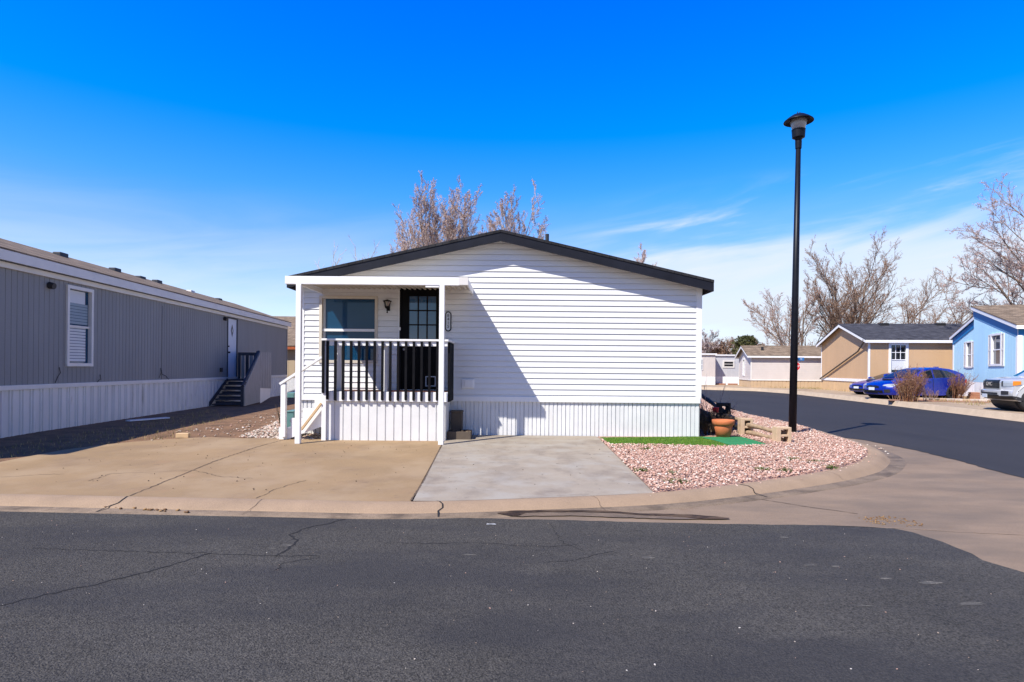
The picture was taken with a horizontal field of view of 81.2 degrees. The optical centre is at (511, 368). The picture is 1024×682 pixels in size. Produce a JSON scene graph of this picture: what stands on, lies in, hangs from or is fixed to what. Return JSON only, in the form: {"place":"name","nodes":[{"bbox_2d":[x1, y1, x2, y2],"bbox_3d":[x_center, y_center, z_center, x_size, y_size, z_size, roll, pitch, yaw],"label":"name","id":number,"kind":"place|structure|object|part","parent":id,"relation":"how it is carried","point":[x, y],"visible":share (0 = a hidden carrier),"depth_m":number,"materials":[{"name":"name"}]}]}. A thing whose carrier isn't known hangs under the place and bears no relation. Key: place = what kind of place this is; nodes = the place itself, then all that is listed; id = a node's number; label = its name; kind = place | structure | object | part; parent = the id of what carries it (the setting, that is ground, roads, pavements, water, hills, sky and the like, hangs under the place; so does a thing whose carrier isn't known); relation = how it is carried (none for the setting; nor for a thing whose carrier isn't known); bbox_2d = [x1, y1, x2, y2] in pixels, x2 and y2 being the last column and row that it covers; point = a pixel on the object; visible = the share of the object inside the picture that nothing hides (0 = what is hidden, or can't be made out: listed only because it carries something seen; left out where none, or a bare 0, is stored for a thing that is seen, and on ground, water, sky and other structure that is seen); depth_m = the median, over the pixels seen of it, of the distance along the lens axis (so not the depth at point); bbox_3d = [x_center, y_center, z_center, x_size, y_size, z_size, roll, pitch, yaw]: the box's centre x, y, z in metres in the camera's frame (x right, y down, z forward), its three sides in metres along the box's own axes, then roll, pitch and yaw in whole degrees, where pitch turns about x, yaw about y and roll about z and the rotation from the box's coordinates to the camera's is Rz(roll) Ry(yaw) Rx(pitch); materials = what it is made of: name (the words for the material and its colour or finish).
{"place":"outdoors","nodes":[
{"label":"outdoors","id":0,"kind":"place"},
{"bbox_2d":[1,409,228,458],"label":"dry grass","id":1,"kind":"structure","parent":0,"point":[128,432],"depth_m":11.80,"materials":[{"name":"plant"}]},
{"bbox_2d":[0,434,441,500],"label":"driveway","id":2,"kind":"structure","parent":0,"point":[328,470],"depth_m":7.91,"materials":[{"name":"beige concrete"}]},
{"bbox_2d":[278,338,453,440],"bbox_3d":[-2.724,0.396,11.310,3.164,1.864,0.940,1,0,0],"label":"porch","id":3,"kind":"object","parent":2,"relation":"on","point":[386,414],"visible":0.94,"depth_m":10.92,"materials":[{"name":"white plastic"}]},
{"bbox_2d":[285,276,473,444],"bbox_3d":[-2.367,-0.134,11.091,3.196,2.922,1.411,1,0,0],"label":"patio cover","id":4,"kind":"object","parent":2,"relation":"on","point":[319,284],"visible":1,"depth_m":10.39,"materials":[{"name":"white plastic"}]},
{"bbox_2d":[239,420,320,439],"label":"pale gravel","id":5,"kind":"structure","parent":0,"point":[272,428],"depth_m":11.69,"materials":[{"name":"white gravel"}]},
{"bbox_2d":[287,409,294,426],"bbox_3d":[-4.423,1.013,12.075,0.155,0.333,0.374,1,0,0],"label":"storage tote","id":6,"kind":"object","parent":5,"relation":"on","point":[290,414],"visible":0.45,"depth_m":11.90,"materials":[{"name":"teal plastic"}]},
{"bbox_2d":[0,394,623,500],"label":"yard","id":7,"kind":"structure","parent":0,"point":[236,414],"depth_m":12.43,"materials":[{"name":"brown soil"}]},
{"bbox_2d":[0,238,290,437],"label":"mobile home","id":8,"kind":"object","parent":7,"relation":"on","point":[83,343],"visible":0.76,"depth_m":14.11,"materials":[{"name":"grey"}]},
{"bbox_2d":[65,284,93,365],"bbox_3d":[-9.470,-0.908,13.052,0.100,1.730,0.887,0,0,-4],"label":"window","id":9,"kind":"structure","parent":8,"relation":"in","point":[79,347],"depth_m":13.11,"materials":[{"name":"white glass"}]},
{"bbox_2d":[228,319,236,376],"bbox_3d":[-10.132,-0.703,21.626,0.090,2.150,0.833,0,0,-4],"label":"door","id":10,"kind":"structure","parent":8,"relation":"in","point":[232,323],"depth_m":21.65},
{"bbox_2d":[126,417,169,421],"bbox_3d":[-8.807,1.233,14.467,0.160,0.030,1.013,1,0,23],"label":"white board","id":11,"kind":"object","parent":7,"relation":"on","point":[148,419],"visible":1,"depth_m":14.45,"materials":[{"name":"white wood"}]},
{"bbox_2d":[176,433,189,437],"bbox_3d":[-6.099,1.244,11.071,0.220,0.085,0.110,1,0,-9],"label":"brick","id":12,"kind":"object","parent":7,"relation":"on","point":[182,435],"visible":1,"depth_m":11.02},
{"bbox_2d":[158,409,280,438],"bbox_3d":[-6.456,1.274,14.479,1.363,0.061,7.562,1,0,-8],"label":"rubble","id":13,"kind":"object","parent":7,"relation":"on","point":[248,426],"visible":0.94,"depth_m":12.80,"materials":[{"name":"stone"}]},
{"bbox_2d":[209,351,271,405],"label":"entry stairs","id":14,"kind":"structure","parent":7,"relation":"on","point":[255,386],"depth_m":20.96,"materials":[{"name":"wood"}]},
{"bbox_2d":[274,316,295,392],"bbox_3d":[-9.978,-0.892,36.581,12.624,4.470,12.600,0,0,-4],"label":"mobile home","id":15,"kind":"object","parent":7,"relation":"on","point":[291,344],"visible":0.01,"depth_m":30.49,"materials":[{"name":"beige"}]},
{"bbox_2d":[287,392,294,397],"bbox_3d":[-5.401,0.655,14.700,0.201,0.118,0.400,1,0,0],"label":"teal crate","id":16,"kind":"object","parent":7,"relation":"on","point":[290,394],"visible":0.51,"depth_m":14.50,"materials":[{"name":"teal plastic"}]},
{"bbox_2d":[317,243,347,268],"bbox_3d":[-9.565,-2.665,30.893,1.724,7.839,1.947,1,0,0],"label":"bare tree","id":17,"kind":"object","parent":7,"relation":"on","point":[334,250],"visible":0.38,"depth_m":30.76,"materials":[{"name":"brown plant"}]},
{"bbox_2d":[348,235,379,259],"bbox_3d":[-7.481,-2.737,29.968,1.669,8.020,1.903,1,0,0],"label":"bare tree","id":18,"kind":"object","parent":7,"relation":"on","point":[367,257],"visible":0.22,"depth_m":30.07,"materials":[{"name":"brown plant"}]},
{"bbox_2d":[392,191,433,252],"bbox_3d":[-6.056,-4.771,36.778,3.231,12.109,3.706,1,0,0],"label":"bare tree","id":19,"kind":"object","parent":7,"relation":"on","point":[402,233],"visible":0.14,"depth_m":36.60,"materials":[{"name":"brown plant"}]},
{"bbox_2d":[393,170,479,250],"bbox_3d":[-4.071,-4.979,35.950,4.493,12.602,5.939,0,0,33],"label":"bare tree","id":20,"kind":"object","parent":7,"relation":"on","point":[432,234],"visible":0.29,"depth_m":34.66,"materials":[{"name":"brown plant"}]},
{"bbox_2d":[419,175,482,245],"bbox_3d":[-3.794,-5.482,36.556,4.047,13.582,5.498,1,0,0],"label":"bare tree","id":21,"kind":"object","parent":7,"relation":"on","point":[457,209],"visible":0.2,"depth_m":35.88,"materials":[{"name":"brown plant"}]},
{"bbox_2d":[443,193,491,241],"bbox_3d":[-2.327,-4.526,37.023,2.954,11.720,5.535,0,0,39],"label":"bare tree","id":22,"kind":"object","parent":7,"relation":"on","point":[467,211],"visible":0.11,"depth_m":35.43,"materials":[{"name":"brown plant"}]},
{"bbox_2d":[287,229,713,436],"bbox_3d":[-0.232,-0.955,21.550,8.260,4.625,20.044,1,0,0],"label":"mobile home","id":23,"kind":"object","parent":7,"relation":"on","point":[548,337],"visible":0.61,"depth_m":11.79,"materials":[{"name":"white plastic"}]},
{"bbox_2d":[319,296,378,362],"bbox_3d":[-3.228,-0.766,11.818,1.153,1.324,0.105,0,0,0],"label":"window","id":24,"kind":"structure","parent":23,"relation":"in","point":[340,317],"depth_m":11.85,"materials":[{"name":"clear glass"}]},
{"bbox_2d":[399,289,438,389],"bbox_3d":[-1.837,-0.574,11.793,0.766,1.994,0.105,0,0,0],"label":"door","id":25,"kind":"structure","parent":23,"relation":"in","point":[419,308],"depth_m":11.80,"materials":[{"name":"black glass"}]},
{"bbox_2d":[445,311,450,331],"bbox_3d":[-1.256,-0.923,11.774,0.120,0.400,0.024,1,0,0],"label":"address plaque","id":26,"kind":"object","parent":23,"relation":"attached to","point":[448,321],"visible":1,"depth_m":11.76,"materials":[{"name":"black paint"}]},
{"bbox_2d":[477,178,548,238],"bbox_3d":[0.091,-5.114,35.296,4.552,12.914,4.788,1,0,11],"label":"bare tree","id":27,"kind":"object","parent":7,"relation":"on","point":[511,227],"visible":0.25,"depth_m":35.24,"materials":[{"name":"brown plant"}]},
{"bbox_2d":[598,398,867,491],"bbox_3d":[5.187,1.406,18.323,5.489,0.066,23.835,0,0,6],"label":"gravel bed","id":28,"kind":"object","parent":7,"relation":"on","point":[738,481],"visible":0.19,"depth_m":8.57,"materials":[{"name":"pink gravel"}]},
{"bbox_2d":[633,468,650,471],"bbox_3d":[1.722,1.346,7.966,0.293,0.058,0.230,1,0,0],"label":"weed","id":29,"kind":"object","parent":28,"relation":"on","point":[643,469],"visible":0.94,"depth_m":7.95,"materials":[{"name":"green plant"}]},
{"bbox_2d":[600,436,731,446],"bbox_3d":[3.141,1.355,11.126,2.891,0.018,1.418,1,0,0],"label":"turf strip","id":30,"kind":"object","parent":28,"relation":"on","point":[654,442],"visible":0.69,"depth_m":11.08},
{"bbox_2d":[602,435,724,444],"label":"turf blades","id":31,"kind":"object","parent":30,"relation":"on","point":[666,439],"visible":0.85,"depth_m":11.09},
{"bbox_2d":[701,437,770,445],"bbox_3d":[4.182,1.357,11.083,0.900,0.018,1.315,0,0,-7],"label":"green mat","id":32,"kind":"object","parent":30,"relation":"on","point":[735,440],"visible":0.88,"depth_m":11.20,"materials":[{"name":"green carpet"}]},
{"bbox_2d":[712,419,734,436],"bbox_3d":[4.181,1.192,11.816,0.431,0.348,0.431,1,0,0],"label":"flower pot","id":33,"kind":"object","parent":32,"relation":"on","point":[723,427],"visible":0.87,"depth_m":11.68,"materials":[{"name":"ceramic"}]},
{"bbox_2d":[664,478,686,483],"bbox_3d":[2.009,1.357,7.238,0.390,0.060,0.267,1,0,0],"label":"weed","id":34,"kind":"object","parent":28,"relation":"on","point":[679,480],"visible":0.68,"depth_m":7.22,"materials":[{"name":"green plant"}]},
{"bbox_2d":[699,408,736,434],"bbox_3d":[4.052,1.077,12.431,1.102,0.591,1.106,1,0,0],"label":"dry shrub","id":35,"kind":"object","parent":28,"relation":"on","point":[706,425],"visible":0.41,"depth_m":12.18,"materials":[{"name":"brown plant"}]},
{"bbox_2d":[700,376,738,412],"bbox_3d":[4.708,0.719,14.135,1.334,1.312,0.835,1,0,0],"label":"dry shrub","id":36,"kind":"object","parent":28,"relation":"on","point":[701,404],"visible":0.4,"depth_m":13.90,"materials":[{"name":"brown plant"}]},
{"bbox_2d":[700,406,748,430],"bbox_3d":[4.321,1.090,13.248,1.503,0.573,1.358,1,0,-25],"label":"dry shrub","id":37,"kind":"object","parent":28,"relation":"on","point":[720,414],"visible":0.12,"depth_m":13.07,"materials":[{"name":"brown plant"}]},
{"bbox_2d":[700,393,791,443],"bbox_3d":[4.902,1.024,13.554,0.510,0.720,5.308,1,0,0],"label":"rail fence","id":38,"kind":"object","parent":28,"relation":"on","point":[746,426],"visible":0.69,"depth_m":11.96,"materials":[{"name":"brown wood"}]},
{"bbox_2d":[753,465,773,470],"bbox_3d":[3.413,1.359,8.143,0.276,0.058,0.201,1,0,0],"label":"weed","id":39,"kind":"object","parent":28,"relation":"on","point":[761,468],"visible":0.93,"depth_m":8.14,"materials":[{"name":"green plant"}]},
{"bbox_2d":[783,112,813,431],"bbox_3d":[5.997,-1.989,12.550,0.590,6.805,0.590,1,0,0],"label":"lamp post","id":40,"kind":"object","parent":28,"relation":"on","point":[797,122],"visible":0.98,"depth_m":12.49,"materials":[{"name":"black metal"}]},
{"bbox_2d":[0,511,1023,681],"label":"road","id":41,"kind":"structure","parent":0,"point":[873,615],"depth_m":3.70,"materials":[{"name":"grey asphalt"}]},
{"bbox_2d":[2,520,997,671],"bbox_3d":[-1.918,1.433,4.155,10.174,0.011,2.890,1,0,0],"label":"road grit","id":42,"kind":"object","parent":41,"relation":"on","point":[550,609],"visible":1,"depth_m":3.61,"materials":[{"name":"gravel"}]},
{"bbox_2d":[0,0,1023,348],"label":"sky","id":43,"kind":"structure","parent":0,"point":[223,149],"materials":[{"name":"blue"}]},
{"bbox_2d":[413,435,652,500],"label":"parking slab","id":44,"kind":"structure","parent":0,"point":[549,467],"depth_m":8.02,"materials":[{"name":"grey concrete"}]},
{"bbox_2d":[447,429,471,439],"bbox_3d":[-0.988,1.244,11.300,0.440,0.174,0.400,1,0,0],"label":"planter box","id":45,"kind":"object","parent":44,"relation":"on","point":[461,434],"visible":1,"depth_m":11.10,"materials":[{"name":"brown wood"}]},
{"bbox_2d":[450,410,463,429],"bbox_3d":[-1.069,1.003,11.610,0.236,0.372,0.244,1,0,0],"label":"utility box","id":46,"kind":"object","parent":45,"relation":"on","point":[456,419],"visible":0.99,"depth_m":11.50,"materials":[{"name":"metal"}]},
{"bbox_2d":[634,243,656,265],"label":"bare tree","id":47,"kind":"object","parent":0,"point":[644,257],"visible":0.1,"depth_m":42.35,"materials":[{"name":"brown plant"}]},
{"bbox_2d":[491,438,1023,571],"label":"concrete gutter","id":48,"kind":"object","parent":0,"point":[977,511],"visible":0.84,"depth_m":6.30,"materials":[{"name":"beige concrete"}]},
{"bbox_2d":[519,512,699,518],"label":"gutter puddle","id":49,"kind":"object","parent":48,"relation":"on","point":[591,514],"visible":1,"depth_m":5.90,"materials":[{"name":"liquid"}]},
{"bbox_2d":[863,516,922,525],"bbox_3d":[3.676,1.484,5.803,0.507,0.022,0.384,1,0,0],"label":"gutter debris","id":50,"kind":"object","parent":48,"relation":"on","point":[890,521],"visible":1,"depth_m":5.82,"materials":[{"name":"brown plant"}]},
{"bbox_2d":[701,390,1023,477],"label":"side road","id":51,"kind":"structure","parent":0,"point":[992,443],"depth_m":16.07,"materials":[{"name":"grey asphalt"}]},
{"bbox_2d":[701,387,1023,421],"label":"kerb","id":52,"kind":"structure","parent":51,"relation":"on","point":[985,413],"depth_m":24.41,"materials":[{"name":"concrete"}]},
{"bbox_2d":[701,385,1023,413],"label":"lot","id":53,"kind":"structure","parent":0,"point":[989,406],"depth_m":26.70,"materials":[{"name":"beige concrete"}]},
{"bbox_2d":[702,329,725,352],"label":"bare tree","id":54,"kind":"object","parent":53,"relation":"on","point":[705,340],"visible":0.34,"depth_m":74.61,"materials":[{"name":"brown plant"}]},
{"bbox_2d":[702,337,733,353],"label":"bare tree","id":55,"kind":"object","parent":53,"relation":"on","point":[729,342],"visible":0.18,"depth_m":75.17,"materials":[{"name":"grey plant"}]},
{"bbox_2d":[701,353,738,384],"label":"mobile home","id":56,"kind":"object","parent":53,"relation":"on","point":[719,369],"visible":0.42,"depth_m":50.91,"materials":[{"name":"white"}]},
{"bbox_2d":[723,360,734,367],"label":"window","id":57,"kind":"structure","parent":56,"relation":"in","point":[726,363],"depth_m":50.91,"materials":[{"name":"white glass"}]},
{"bbox_2d":[713,340,732,354],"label":"bare tree","id":58,"kind":"object","parent":53,"relation":"on","point":[724,349],"visible":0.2,"depth_m":74.39,"materials":[{"name":"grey plant"}]},
{"bbox_2d":[724,337,764,345],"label":"bare tree","id":59,"kind":"object","parent":53,"relation":"on","point":[734,340],"visible":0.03,"depth_m":76.94,"materials":[{"name":"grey plant"}]},
{"bbox_2d":[729,334,761,354],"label":"evergreen tree","id":60,"kind":"object","parent":53,"relation":"on","point":[746,340],"visible":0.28,"depth_m":73.35,"materials":[{"name":"green plant"}]},
{"bbox_2d":[735,345,820,387],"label":"mobile home","id":61,"kind":"object","parent":53,"relation":"on","point":[765,366],"visible":0.34,"depth_m":43.77,"materials":[{"name":"beige"}]},
{"bbox_2d":[742,358,744,375],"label":"window","id":62,"kind":"structure","parent":61,"relation":"in","point":[743,363],"depth_m":46.70,"materials":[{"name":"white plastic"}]},
{"bbox_2d":[798,357,803,369],"bbox_3d":[18.164,0.306,38.000,0.705,2.365,0.493,0,0,34],"label":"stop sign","id":63,"kind":"object","parent":53,"relation":"on","point":[800,359],"visible":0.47,"depth_m":38.00,"materials":[{"name":"metal"}]},
{"bbox_2d":[741,278,869,345],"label":"bare tree","id":64,"kind":"object","parent":53,"relation":"on","point":[767,332],"visible":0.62,"depth_m":51.46,"materials":[{"name":"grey plant"}]},
{"bbox_2d":[802,225,914,336],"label":"bare tree","id":65,"kind":"object","parent":53,"relation":"on","point":[833,316],"visible":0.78,"depth_m":48.71,"materials":[{"name":"brown plant"}]},
{"bbox_2d":[745,386,989,405],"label":"dry verge","id":66,"kind":"structure","parent":53,"relation":"on","point":[945,400],"depth_m":26.05,"materials":[{"name":"beige plant"}]},
{"bbox_2d":[849,372,892,393],"bbox_3d":[20.738,0.805,32.490,4.849,1.268,2.000,0,0,-14],"label":"parked car","id":67,"kind":"object","parent":53,"relation":"on","point":[856,387],"visible":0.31,"depth_m":32.32,"materials":[{"name":"blue paint"}]},
{"bbox_2d":[816,323,961,395],"bbox_3d":[23.925,-0.518,37.054,7.013,4.513,7.500,0,0,8],"label":"mobile home","id":68,"kind":"object","parent":53,"relation":"on","point":[851,353],"visible":0.45,"depth_m":34.77,"materials":[{"name":"beige"}]},
{"bbox_2d":[888,343,908,372],"bbox_3d":[21.867,-0.484,33.810,1.034,1.907,0.110,0,0,8],"label":"door","id":69,"kind":"structure","parent":68,"relation":"in","point":[898,352],"depth_m":33.82,"materials":[{"name":"white plastic"}]},
{"bbox_2d":[863,367,966,398],"bbox_3d":[18.689,0.668,27.899,4.490,1.510,2.000,0,0,-13],"label":"parked car","id":70,"kind":"object","parent":53,"relation":"on","point":[937,380],"visible":0.59,"depth_m":27.29,"materials":[{"name":"blue paint"}]},
{"bbox_3d":[18.727,0.271,27.155,0.930,0.395,0.118,0,0,-13],"label":"side window","id":71,"kind":"part","parent":70,"relation":"part of","materials":[{"name":"black glass"}]},
{"bbox_3d":[19.902,0.274,27.422,1.320,0.410,0.122,0,0,-13],"label":"side window","id":72,"kind":"part","parent":70,"relation":"part of","materials":[{"name":"black glass"}]},
{"bbox_2d":[879,264,967,323],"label":"bare tree","id":73,"kind":"object","parent":53,"relation":"on","point":[909,316],"visible":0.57,"depth_m":47.34,"materials":[{"name":"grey plant"}]},
{"bbox_2d":[890,396,988,402],"bbox_3d":[22.195,1.438,30.273,3.491,0.001,14.700,1,0,40],"label":"mulch bed","id":74,"kind":"object","parent":53,"relation":"on","point":[938,400],"visible":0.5,"depth_m":25.44,"materials":[{"name":"brown soil"}]},
{"bbox_2d":[892,362,931,401],"bbox_3d":[16.788,0.557,25.017,1.679,1.687,1.623,1,0,0],"label":"dry shrub","id":75,"kind":"object","parent":74,"relation":"on","point":[910,383],"visible":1,"depth_m":24.92,"materials":[{"name":"brown plant"}]},
{"bbox_2d":[920,386,930,400],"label":"dead stalks","id":76,"kind":"object","parent":74,"relation":"on","point":[924,393],"visible":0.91,"depth_m":25.47,"materials":[{"name":"brown plant"}]},
{"bbox_2d":[927,390,938,399],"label":"dead stalks","id":77,"kind":"object","parent":74,"relation":"on","point":[932,394],"visible":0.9,"depth_m":26.14,"materials":[{"name":"brown plant"}]},
{"bbox_2d":[945,368,978,398],"bbox_3d":[20.271,0.706,27.534,1.773,1.453,1.596,0,0,-20],"label":"dry shrub","id":78,"kind":"object","parent":74,"relation":"on","point":[962,389],"visible":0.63,"depth_m":27.17,"materials":[{"name":"brown plant"}]},
{"bbox_2d":[967,392,979,398],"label":"brick steps","id":79,"kind":"structure","parent":74,"relation":"on","point":[973,395],"depth_m":27.25,"materials":[{"name":"brick"}]},
{"bbox_2d":[913,283,1008,323],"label":"bare tree","id":80,"kind":"object","parent":53,"relation":"on","point":[962,314],"visible":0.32,"depth_m":49.73,"materials":[{"name":"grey plant"}]},
{"bbox_2d":[935,173,1023,313],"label":"bare tree","id":81,"kind":"object","parent":53,"relation":"on","point":[1010,264],"visible":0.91,"depth_m":33.26,"materials":[{"name":"brown plant"}]},
{"bbox_2d":[949,305,1023,400],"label":"mobile home","id":82,"kind":"object","parent":53,"relation":"on","point":[988,341],"visible":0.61,"depth_m":26.82,"materials":[{"name":"blue"}]},
{"bbox_2d":[965,341,971,367],"bbox_3d":[23.201,-0.698,30.273,0.110,1.360,0.810,0,0,20],"label":"window","id":83,"kind":"structure","parent":82,"relation":"in","point":[968,344],"depth_m":30.51,"materials":[{"name":"white plastic"}]},
{"bbox_2d":[990,333,1000,365],"bbox_3d":[21.036,-0.806,25.900,0.110,1.420,1.099,0,0,20],"label":"window","id":84,"kind":"structure","parent":82,"relation":"in","point":[995,339],"depth_m":26.12,"materials":[{"name":"white glass"}]},
{"bbox_2d":[981,370,1023,411],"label":"pickup truck","id":85,"kind":"object","parent":53,"relation":"on","point":[1006,393],"visible":1,"depth_m":19.30,"materials":[{"name":"silver metal"}]},
{"label":"ground","id":86,"kind":"structure","parent":0,"visible":0},
{"bbox_2d":[0,406,889,516],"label":"kerb","id":87,"kind":"structure","parent":86,"relation":"on","point":[879,462],"depth_m":6.21,"materials":[{"name":"concrete"}]},
{"bbox_2d":[0,402,905,518],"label":"gutter","id":88,"kind":"object","parent":86,"relation":"on","point":[897,464],"visible":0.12,"depth_m":5.98,"materials":[{"name":"concrete"}]},
{"bbox_2d":[104,506,188,512],"bbox_3d":[-3.653,1.410,5.979,0.995,0.037,0.113,0,0,10],"label":"kerb debris","id":89,"kind":"object","parent":88,"relation":"on","point":[150,509],"visible":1,"depth_m":5.95,"materials":[{"name":"brown plant"}]},
{"bbox_2d":[499,510,728,518],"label":"gutter mud","id":90,"kind":"structure","parent":88,"relation":"on","point":[515,513],"depth_m":5.97,"materials":[{"name":"brown soil"}]}
]}

